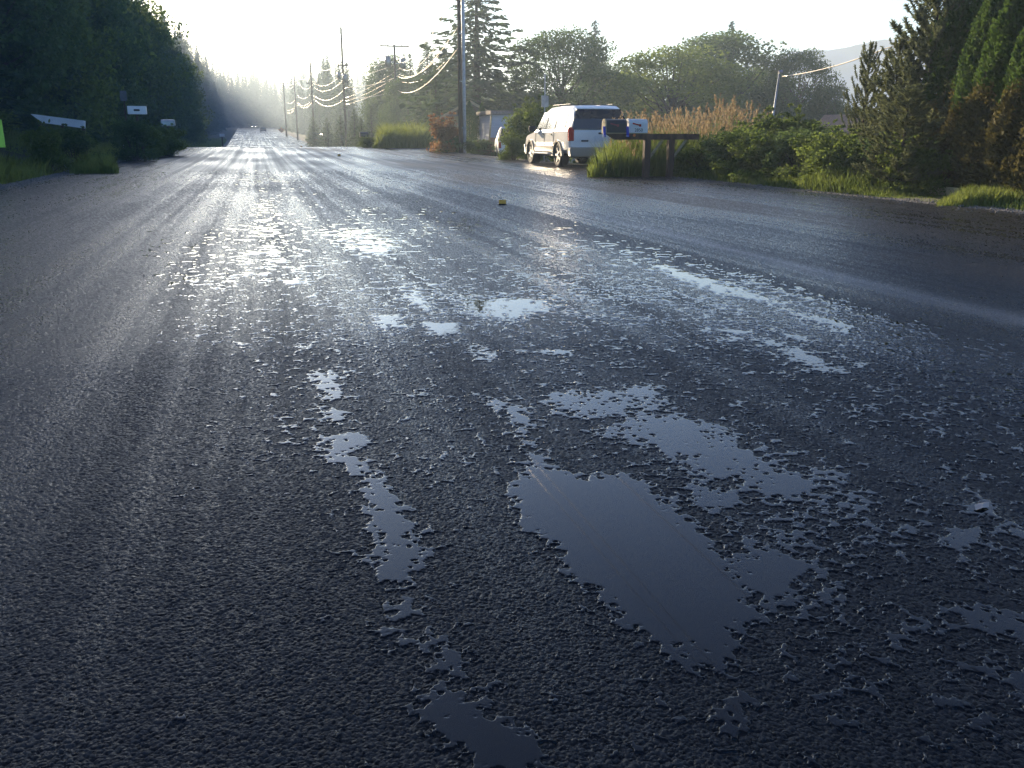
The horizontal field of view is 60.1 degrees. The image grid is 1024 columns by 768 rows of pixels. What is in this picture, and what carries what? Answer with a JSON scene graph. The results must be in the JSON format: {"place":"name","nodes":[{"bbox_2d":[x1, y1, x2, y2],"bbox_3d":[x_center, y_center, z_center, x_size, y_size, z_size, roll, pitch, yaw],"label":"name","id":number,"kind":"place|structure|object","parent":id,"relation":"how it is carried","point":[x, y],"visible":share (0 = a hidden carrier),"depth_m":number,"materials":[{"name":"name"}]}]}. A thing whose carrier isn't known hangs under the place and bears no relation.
{"place":"outdoors","nodes":[
{"label":"outdoors","id":0,"kind":"place"},
{"bbox_2d":[264,80,273,127],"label":"spruce tree","id":1,"kind":"object","parent":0,"point":[268,108],"visible":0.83,"depth_m":416.07,"materials":[{"name":"green plant"}]},
{"bbox_2d":[372,118,431,147],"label":"grass","id":2,"kind":"structure","parent":0,"point":[412,135],"depth_m":52.67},
{"bbox_2d":[0,128,1023,767],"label":"road","id":3,"kind":"structure","parent":0,"point":[110,558],"depth_m":2.76,"materials":[{"name":"asphalt"}]},
{"bbox_2d":[524,103,624,166],"bbox_3d":[2.004,-8.146,29.030,2.480,1.897,5.418,-4,16,-14],"label":"parked car","id":4,"kind":"object","parent":3,"relation":"on","point":[563,133],"visible":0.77,"depth_m":26.79,"materials":[{"name":"white paint"}]},
{"bbox_2d":[126,170,1023,767],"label":"water","id":5,"kind":"structure","parent":3,"relation":"on","point":[664,576],"depth_m":2.37,"materials":[{"name":"liquid"}]},
{"bbox_2d":[0,126,1023,212],"bbox_3d":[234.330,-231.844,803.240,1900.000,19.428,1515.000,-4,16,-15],"label":"ground","id":6,"kind":"structure","parent":0,"point":[229,133],"depth_m":31.80,"materials":[{"name":"soil"}]},
{"bbox_2d":[0,98,22,133],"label":"shrub","id":7,"kind":"object","parent":6,"relation":"on","point":[4,118],"visible":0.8,"depth_m":32.38,"materials":[{"name":"green plant"}]},
{"bbox_2d":[4,106,64,134],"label":"shrub","id":8,"kind":"object","parent":6,"relation":"on","point":[31,126],"visible":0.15,"depth_m":35.56,"materials":[{"name":"green plant"}]},
{"bbox_2d":[0,0,81,129],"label":"broadleaf tree","id":9,"kind":"object","parent":6,"relation":"on","point":[41,82],"visible":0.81,"depth_m":34.68,"materials":[{"name":"green plant"}]},
{"bbox_2d":[18,119,73,172],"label":"shrub","id":10,"kind":"object","parent":6,"relation":"on","point":[45,143],"visible":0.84,"depth_m":23.08,"materials":[{"name":"green plant"}]},
{"bbox_2d":[1,0,98,135],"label":"broadleaf tree","id":11,"kind":"object","parent":6,"relation":"on","point":[60,7],"visible":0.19,"depth_m":38.43,"materials":[{"name":"green plant"}]},
{"bbox_2d":[31,114,87,153],"bbox_3d":[-16.676,-8.906,32.826,2.316,2.124,0.253,4,16,15],"label":"board","id":12,"kind":"object","parent":6,"relation":"on","point":[68,122],"visible":0.5,"depth_m":32.49,"materials":[{"name":"white paint"}]},
{"bbox_2d":[32,123,105,161],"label":"shrub","id":13,"kind":"object","parent":6,"relation":"on","point":[80,142],"visible":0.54,"depth_m":30.40,"materials":[{"name":"green plant"}]},
{"bbox_2d":[34,0,129,138],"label":"broadleaf tree","id":14,"kind":"object","parent":6,"relation":"on","point":[89,93],"visible":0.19,"depth_m":42.90,"materials":[{"name":"green plant"}]},
{"bbox_2d":[68,149,118,173],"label":"grass","id":15,"kind":"structure","parent":6,"relation":"on","point":[86,164],"depth_m":22.91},
{"bbox_2d":[44,0,151,141],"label":"broadleaf tree","id":16,"kind":"object","parent":6,"relation":"on","point":[102,16],"visible":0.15,"depth_m":49.51,"materials":[{"name":"green plant"}]},
{"bbox_2d":[0,128,225,183],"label":"grass","id":17,"kind":"structure","parent":6,"relation":"on","point":[12,170],"depth_m":22.68,"materials":[{"name":"plant"}]},
{"bbox_2d":[71,0,158,120],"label":"broadleaf tree","id":18,"kind":"object","parent":6,"relation":"on","point":[137,42],"visible":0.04,"depth_m":53.64,"materials":[{"name":"green plant"}]},
{"bbox_2d":[92,0,162,121],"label":"broadleaf tree","id":19,"kind":"object","parent":6,"relation":"on","point":[134,19],"visible":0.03,"depth_m":57.80,"materials":[{"name":"green plant"}]},
{"bbox_2d":[104,115,160,161],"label":"shrub","id":20,"kind":"object","parent":6,"relation":"on","point":[133,131],"visible":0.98,"depth_m":31.84,"materials":[{"name":"green plant"}]},
{"bbox_2d":[127,106,146,159],"bbox_3d":[-13.774,-9.223,32.772,0.640,2.029,0.315,-4,16,-15],"label":"letter box","id":21,"kind":"object","parent":6,"relation":"on","point":[136,110],"visible":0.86,"depth_m":32.42,"materials":[{"name":"white paint"}]},
{"bbox_2d":[132,118,167,157],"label":"shrub","id":22,"kind":"object","parent":6,"relation":"on","point":[157,135],"visible":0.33,"depth_m":35.92,"materials":[{"name":"green plant"}]},
{"bbox_2d":[120,0,196,127],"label":"broadleaf tree","id":23,"kind":"object","parent":6,"relation":"on","point":[164,35],"visible":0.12,"depth_m":66.68,"materials":[{"name":"green plant"}]},
{"bbox_2d":[131,1,193,130],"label":"broadleaf tree","id":24,"kind":"object","parent":6,"relation":"on","point":[178,126],"visible":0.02,"depth_m":85.45,"materials":[{"name":"green plant"}]},
{"bbox_2d":[132,12,199,139],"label":"broadleaf tree","id":25,"kind":"object","parent":6,"relation":"on","point":[177,110],"visible":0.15,"depth_m":74.87,"materials":[{"name":"green plant"}]},
{"bbox_2d":[154,123,187,155],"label":"shrub","id":26,"kind":"object","parent":6,"relation":"on","point":[171,136],"visible":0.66,"depth_m":37.73,"materials":[{"name":"green plant"}]},
{"bbox_2d":[155,38,206,145],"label":"broadleaf tree","id":27,"kind":"object","parent":6,"relation":"on","point":[192,131],"visible":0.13,"depth_m":98.83,"materials":[{"name":"green plant"}]},
{"bbox_2d":[170,40,214,145],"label":"broadleaf tree","id":28,"kind":"object","parent":6,"relation":"on","point":[203,136],"depth_m":112.00,"materials":[{"name":"green plant"}]},
{"bbox_2d":[193,45,222,129],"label":"spruce tree","id":29,"kind":"object","parent":6,"relation":"on","point":[200,56],"visible":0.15,"depth_m":255.92,"materials":[{"name":"green plant"}]},
{"bbox_2d":[202,76,222,131],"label":"hemlock tree","id":30,"kind":"object","parent":6,"relation":"on","point":[207,94],"visible":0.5,"depth_m":230.03,"materials":[{"name":"green plant"}]},
{"bbox_2d":[218,73,235,124],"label":"hemlock tree","id":31,"kind":"object","parent":6,"relation":"on","point":[225,98],"visible":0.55,"depth_m":394.44,"materials":[{"name":"green plant"}]},
{"bbox_2d":[228,77,243,127],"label":"hemlock tree","id":32,"kind":"object","parent":6,"relation":"on","point":[234,112],"visible":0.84,"depth_m":407.69,"materials":[{"name":"green plant"}]},
{"bbox_2d":[236,75,252,127],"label":"hemlock tree","id":33,"kind":"object","parent":6,"relation":"on","point":[245,114],"visible":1,"depth_m":401.09,"materials":[{"name":"green plant"}]},
{"bbox_2d":[248,70,267,127],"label":"spruce tree","id":34,"kind":"object","parent":6,"relation":"on","point":[258,118],"visible":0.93,"depth_m":406.30,"materials":[{"name":"green plant"}]},
{"bbox_2d":[267,78,282,127],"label":"hemlock tree","id":35,"kind":"object","parent":6,"relation":"on","point":[276,113],"visible":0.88,"depth_m":400.89,"materials":[{"name":"green plant"}]},
{"bbox_2d":[276,80,287,127],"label":"spruce tree","id":36,"kind":"object","parent":6,"relation":"on","point":[281,119],"visible":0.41,"depth_m":371.45,"materials":[{"name":"green plant"}]},
{"bbox_2d":[288,86,303,132],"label":"spruce tree","id":37,"kind":"object","parent":6,"relation":"on","point":[297,106],"visible":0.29,"depth_m":265.57,"materials":[{"name":"green plant"}]},
{"bbox_2d":[301,93,311,134],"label":"spruce tree","id":38,"kind":"object","parent":6,"relation":"on","point":[306,114],"visible":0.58,"depth_m":243.07,"materials":[{"name":"green plant"}]},
{"bbox_2d":[305,116,324,146],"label":"hemlock tree","id":39,"kind":"object","parent":6,"relation":"on","point":[313,132],"visible":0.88,"depth_m":127.07,"materials":[{"name":"green plant"}]},
{"bbox_2d":[307,78,322,136],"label":"spruce tree","id":40,"kind":"object","parent":6,"relation":"on","point":[317,92],"visible":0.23,"depth_m":182.64,"materials":[{"name":"green plant"}]},
{"bbox_2d":[319,118,335,146],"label":"hemlock tree","id":41,"kind":"object","parent":6,"relation":"on","point":[327,142],"visible":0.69,"depth_m":111.46,"materials":[{"name":"green plant"}]},
{"bbox_2d":[318,60,336,132],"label":"spruce tree","id":42,"kind":"object","parent":6,"relation":"on","point":[326,89],"visible":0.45,"depth_m":168.29,"materials":[{"name":"green plant"}]},
{"bbox_2d":[329,64,342,133],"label":"hemlock tree","id":43,"kind":"object","parent":6,"relation":"on","point":[337,92],"visible":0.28,"depth_m":155.03,"materials":[{"name":"green plant"}]},
{"bbox_2d":[332,115,349,146],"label":"hemlock tree","id":44,"kind":"object","parent":6,"relation":"on","point":[338,140],"visible":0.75,"depth_m":99.52,"materials":[{"name":"green plant"}]},
{"bbox_2d":[337,27,347,145],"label":"utility pole","id":45,"kind":"object","parent":6,"relation":"on","point":[344,78],"visible":0.94,"depth_m":97.12,"materials":[{"name":"brown wood"}]},
{"bbox_2d":[335,62,359,145],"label":"spruce tree","id":46,"kind":"object","parent":6,"relation":"on","point":[349,107],"visible":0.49,"depth_m":135.73,"materials":[{"name":"green plant"}]},
{"bbox_2d":[342,109,360,146],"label":"hemlock tree","id":47,"kind":"object","parent":6,"relation":"on","point":[354,130],"visible":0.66,"depth_m":87.43,"materials":[{"name":"green plant"}]},
{"bbox_2d":[357,135,376,147],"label":"shrub","id":48,"kind":"object","parent":6,"relation":"on","point":[369,141],"visible":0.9,"depth_m":53.43,"materials":[{"name":"green plant"}]},
{"bbox_2d":[365,106,378,137],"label":"hemlock tree","id":49,"kind":"object","parent":6,"relation":"on","point":[371,130],"visible":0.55,"depth_m":83.96,"materials":[{"name":"green plant"}]},
{"bbox_2d":[357,54,411,134],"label":"broadleaf tree","id":50,"kind":"object","parent":6,"relation":"on","point":[370,82],"visible":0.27,"depth_m":97.93,"materials":[{"name":"green plant"}]},
{"bbox_2d":[380,44,408,120],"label":"utility pole","id":51,"kind":"object","parent":6,"relation":"on","point":[388,61],"visible":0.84,"depth_m":86.73,"materials":[{"name":"brown wood"}]},
{"bbox_2d":[375,74,425,131],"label":"broadleaf tree","id":52,"kind":"object","parent":6,"relation":"on","point":[392,89],"visible":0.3,"depth_m":85.36,"materials":[{"name":"green plant"}]},
{"bbox_2d":[408,41,443,137],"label":"spruce tree","id":53,"kind":"object","parent":6,"relation":"on","point":[422,92],"visible":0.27,"depth_m":71.73,"materials":[{"name":"green plant"}]},
{"bbox_2d":[422,65,447,141],"bbox_3d":[-5.274,-19.413,62.135,2.442,5.617,2.598,-14,21,-41],"label":"hemlock tree","id":54,"kind":"object","parent":6,"relation":"on","point":[437,108],"visible":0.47,"depth_m":61.74,"materials":[{"name":"green plant"}]},
{"bbox_2d":[426,112,458,151],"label":"russet plume plant","id":55,"kind":"object","parent":6,"relation":"on","point":[448,130],"visible":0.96,"depth_m":44.55,"materials":[{"name":"brown plant"}]},
{"bbox_2d":[435,134,481,152],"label":"shrub","id":56,"kind":"object","parent":6,"relation":"on","point":[471,146],"visible":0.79,"depth_m":44.46,"materials":[{"name":"green plant"}]},
{"bbox_2d":[457,0,466,152],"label":"utility pole","id":57,"kind":"object","parent":6,"relation":"on","point":[461,71],"visible":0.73,"depth_m":43.45,"materials":[{"name":"brown wood"}]},
{"bbox_2d":[394,0,541,140],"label":"spruce tree","id":58,"kind":"object","parent":6,"relation":"on","point":[477,84],"visible":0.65,"depth_m":63.15,"materials":[{"name":"green plant"}]},
{"bbox_2d":[466,100,479,139],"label":"arborvitae","id":59,"kind":"object","parent":6,"relation":"on","point":[470,110],"visible":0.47,"depth_m":50.83,"materials":[{"name":"green plant"}]},
{"bbox_2d":[467,138,496,155],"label":"shrub","id":60,"kind":"object","parent":6,"relation":"on","point":[483,144],"visible":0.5,"depth_m":46.08,"materials":[{"name":"green plant"}]},
{"bbox_2d":[476,110,543,158],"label":"shed","id":61,"kind":"structure","parent":6,"relation":"on","point":[491,124],"depth_m":48.69,"materials":[{"name":"grey"}]},
{"bbox_2d":[496,130,527,159],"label":"shrub","id":62,"kind":"object","parent":6,"relation":"on","point":[514,148],"visible":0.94,"depth_m":33.42,"materials":[{"name":"green plant"}]},
{"bbox_2d":[498,94,553,159],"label":"shrub","id":63,"kind":"object","parent":6,"relation":"on","point":[526,119],"visible":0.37,"depth_m":35.53,"materials":[{"name":"green plant"}]},
{"bbox_2d":[510,91,573,162],"bbox_3d":[1.314,-10.981,38.053,2.766,3.035,2.220,7,17,23],"label":"shrub","id":64,"kind":"object","parent":6,"relation":"on","point":[539,106],"visible":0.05,"depth_m":37.83,"materials":[{"name":"green plant"}]},
{"bbox_2d":[493,24,641,114],"bbox_3d":[3.633,-21.875,65.989,11.330,8.993,10.427,-8,17,-25],"label":"broadleaf tree","id":65,"kind":"object","parent":6,"relation":"on","point":[550,46],"visible":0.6,"depth_m":64.00,"materials":[{"name":"green plant"}]},
{"bbox_2d":[574,20,609,103],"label":"spruce tree","id":66,"kind":"object","parent":6,"relation":"on","point":[595,31],"visible":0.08,"depth_m":81.74,"materials":[{"name":"green plant"}]},
{"bbox_2d":[557,62,641,112],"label":"broadleaf tree","id":67,"kind":"object","parent":6,"relation":"on","point":[617,68],"visible":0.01,"depth_m":88.47,"materials":[{"name":"green plant"}]},
{"bbox_2d":[586,130,710,176],"bbox_3d":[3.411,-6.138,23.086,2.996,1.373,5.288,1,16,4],"label":"grass","id":68,"kind":"structure","parent":6,"relation":"on","point":[600,166],"depth_m":21.38,"materials":[{"name":"plant"}]},
{"bbox_2d":[602,133,698,177],"bbox_3d":[3.287,-5.375,21.005,2.400,1.125,0.260,-4,16,-15],"label":"mailbox stand","id":69,"kind":"object","parent":6,"relation":"on","point":[647,154],"visible":0.81,"depth_m":20.96,"materials":[{"name":"brown wood"}]},
{"bbox_2d":[602,119,626,132],"bbox_3d":[2.366,-5.991,20.540,0.565,0.310,0.243,-4,16,-15],"label":"mailbox","id":70,"kind":"object","parent":69,"relation":"on","point":[615,125],"visible":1,"depth_m":20.46,"materials":[{"name":"black metal"}]},
{"bbox_2d":[626,118,647,132],"bbox_3d":[2.909,-6.056,20.754,0.505,0.320,0.243,-4,16,-15],"label":"mailbox","id":71,"kind":"object","parent":69,"relation":"on","point":[638,125],"visible":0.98,"depth_m":20.66,"materials":[{"name":"white paint"}]},
{"bbox_2d":[600,44,759,133],"bbox_3d":[11.655,-20.698,64.866,12.858,7.533,13.683,-2,16,-6],"label":"broadleaf tree","id":72,"kind":"object","parent":6,"relation":"on","point":[716,78],"visible":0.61,"depth_m":61.75,"materials":[{"name":"green plant"}]},
{"bbox_2d":[611,101,763,176],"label":"grass stems","id":73,"kind":"object","parent":6,"relation":"on","point":[678,140],"visible":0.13,"depth_m":21.85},
{"bbox_2d":[609,93,772,155],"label":"seed grass","id":74,"kind":"structure","parent":73,"relation":"attached to","point":[706,123],"depth_m":22.76,"materials":[{"name":"plant"}]},
{"bbox_2d":[673,135,728,177],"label":"shrub","id":75,"kind":"object","parent":6,"relation":"on","point":[694,156],"visible":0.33,"depth_m":21.36,"materials":[{"name":"green plant"}]},
{"bbox_2d":[686,126,755,177],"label":"shrub","id":76,"kind":"object","parent":6,"relation":"on","point":[719,152],"visible":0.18,"depth_m":20.47,"materials":[{"name":"green plant"}]},
{"bbox_2d":[648,29,812,129],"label":"broadleaf tree","id":77,"kind":"object","parent":6,"relation":"on","point":[737,40],"visible":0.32,"depth_m":66.79,"materials":[{"name":"green plant"}]},
{"bbox_2d":[709,121,785,179],"bbox_3d":[5.363,-5.184,19.852,1.978,1.371,1.974,-5,16,-18],"label":"shrub","id":78,"kind":"object","parent":6,"relation":"on","point":[736,140],"visible":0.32,"depth_m":19.59,"materials":[{"name":"green plant"}]},
{"bbox_2d":[733,102,793,133],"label":"shrub","id":79,"kind":"object","parent":6,"relation":"on","point":[769,118],"visible":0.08,"depth_m":21.50,"materials":[{"name":"green plant"}]},
{"bbox_2d":[728,122,800,182],"bbox_3d":[5.595,-4.991,19.223,1.798,1.340,2.095,4,16,15],"label":"shrub","id":80,"kind":"object","parent":6,"relation":"on","point":[756,149],"visible":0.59,"depth_m":18.88,"materials":[{"name":"green plant"}]},
{"bbox_2d":[756,122,833,179],"bbox_3d":[6.007,-4.794,18.547,1.845,1.336,1.609,14,21,41],"label":"shrub","id":81,"kind":"object","parent":6,"relation":"on","point":[791,153],"visible":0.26,"depth_m":18.40,"materials":[{"name":"green plant"}]},
{"bbox_2d":[764,104,831,137],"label":"shrub","id":82,"kind":"object","parent":6,"relation":"on","point":[797,118],"visible":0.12,"depth_m":20.93,"materials":[{"name":"green plant"}]},
{"bbox_2d":[754,46,845,124],"bbox_3d":[21.012,-20.605,64.896,6.465,7.828,7.025,3,16,12],"label":"broadleaf tree","id":83,"kind":"object","parent":6,"relation":"on","point":[787,66],"visible":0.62,"depth_m":63.62,"materials":[{"name":"green plant"}]},
{"bbox_2d":[776,124,861,182],"bbox_3d":[6.293,-4.509,17.622,1.978,1.283,1.974,0,16,-1],"label":"shrub","id":84,"kind":"object","parent":6,"relation":"on","point":[814,142],"visible":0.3,"depth_m":17.41,"materials":[{"name":"green plant"}]},
{"bbox_2d":[801,84,861,119],"bbox_3d":[22.912,-18.860,63.711,4.362,5.237,4.515,8,18,27],"label":"broadleaf tree","id":85,"kind":"object","parent":6,"relation":"on","point":[839,96],"visible":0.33,"depth_m":62.84,"materials":[{"name":"green plant"}]},
{"bbox_2d":[797,128,887,184],"bbox_3d":[6.501,-4.261,16.858,1.971,1.212,1.692,-1,16,-5],"label":"shrub","id":86,"kind":"object","parent":6,"relation":"on","point":[831,162],"visible":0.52,"depth_m":16.68,"materials":[{"name":"green plant"}]},
{"bbox_2d":[819,114,878,133],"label":"house","id":87,"kind":"structure","parent":6,"relation":"on","point":[828,118],"depth_m":38.46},
{"bbox_2d":[840,40,881,136],"bbox_3d":[7.378,-5.699,18.650,0.948,2.970,1.111,-1,16,-4],"label":"pine tree","id":88,"kind":"object","parent":6,"relation":"on","point":[869,58],"visible":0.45,"depth_m":18.49,"materials":[{"name":"green plant"}]},
{"bbox_2d":[848,132,912,177],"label":"shrub","id":89,"kind":"object","parent":6,"relation":"on","point":[874,164],"visible":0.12,"depth_m":16.20,"materials":[{"name":"green plant"}]},
{"bbox_2d":[844,36,922,139],"bbox_3d":[7.438,-5.345,17.463,1.559,2.922,1.639,2,16,6],"label":"pine tree","id":90,"kind":"object","parent":6,"relation":"on","point":[900,47],"visible":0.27,"depth_m":17.29,"materials":[{"name":"green plant"}]},
{"bbox_2d":[848,83,951,185],"bbox_3d":[6.742,-4.273,15.470,1.761,1.893,1.851,13,20,40],"label":"pine tree","id":91,"kind":"object","parent":6,"relation":"on","point":[909,93],"visible":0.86,"depth_m":15.25,"materials":[{"name":"green plant"}]},
{"bbox_2d":[857,132,951,193],"bbox_3d":[7.065,-3.908,15.760,1.746,1.125,1.742,0,16,2],"label":"shrub","id":92,"kind":"object","parent":6,"relation":"on","point":[897,176],"visible":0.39,"depth_m":15.39,"materials":[{"name":"green plant"}]},
{"bbox_2d":[855,0,968,141],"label":"pine tree","id":93,"kind":"object","parent":6,"relation":"on","point":[918,45],"visible":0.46,"depth_m":16.51,"materials":[{"name":"green plant"}]},
{"bbox_2d":[883,136,973,194],"bbox_3d":[7.236,-3.796,15.489,1.587,1.052,1.848,5,16,16],"label":"shrub","id":94,"kind":"object","parent":6,"relation":"on","point":[944,163],"visible":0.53,"depth_m":15.08,"materials":[{"name":"green plant"}]},
{"bbox_2d":[913,0,994,140],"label":"arborvitae","id":95,"kind":"object","parent":6,"relation":"on","point":[970,10],"visible":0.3,"depth_m":16.17,"materials":[{"name":"green plant"}]},
{"bbox_2d":[935,0,1013,187],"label":"arborvitae","id":96,"kind":"object","parent":6,"relation":"on","point":[964,74],"visible":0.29,"depth_m":14.79,"materials":[{"name":"green plant"}]},
{"bbox_2d":[950,0,1023,188],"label":"arborvitae","id":97,"kind":"object","parent":6,"relation":"on","point":[1005,25],"visible":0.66,"depth_m":14.06,"materials":[{"name":"green plant"}]},
{"bbox_2d":[982,26,1023,193],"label":"arborvitae","id":98,"kind":"object","parent":6,"relation":"on","point":[1014,85],"visible":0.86,"depth_m":13.41,"materials":[{"name":"green plant"}]},
{"bbox_2d":[999,104,1023,195],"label":"arborvitae","id":99,"kind":"object","parent":6,"relation":"on","point":[1018,163],"visible":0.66,"depth_m":13.18,"materials":[{"name":"green plant"}]},
{"bbox_2d":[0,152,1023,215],"bbox_3d":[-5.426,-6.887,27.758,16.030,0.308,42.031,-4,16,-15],"label":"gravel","id":100,"kind":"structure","parent":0,"point":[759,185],"depth_m":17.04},
{"bbox_2d":[461,153,590,162],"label":"driveway","id":101,"kind":"structure","parent":0,"point":[515,158],"depth_m":41.27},
{"bbox_2d":[494,127,525,156],"bbox_3d":[0.077,-12.626,46.528,1.904,1.732,5.360,-1,16,-3],"label":"pickup truck","id":102,"kind":"object","parent":101,"relation":"on","point":[500,147],"visible":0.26,"depth_m":44.16,"materials":[{"name":"white paint"}]},
{"bbox_2d":[133,0,942,106],"label":"sky","id":103,"kind":"structure","parent":0,"point":[273,37],"materials":[{"name":"white"}]},
{"bbox_2d":[305,138,1023,210],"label":"grass","id":104,"kind":"structure","parent":0,"point":[851,184],"depth_m":15.95,"materials":[{"name":"plant"}]},
{"bbox_2d":[743,39,929,110],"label":"mountain","id":105,"kind":"structure","parent":0,"point":[840,56],"depth_m":486.28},
{"bbox_2d":[935,183,1023,206],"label":"grass","id":106,"kind":"structure","parent":0,"point":[975,196],"depth_m":12.76,"materials":[{"name":"plant"}]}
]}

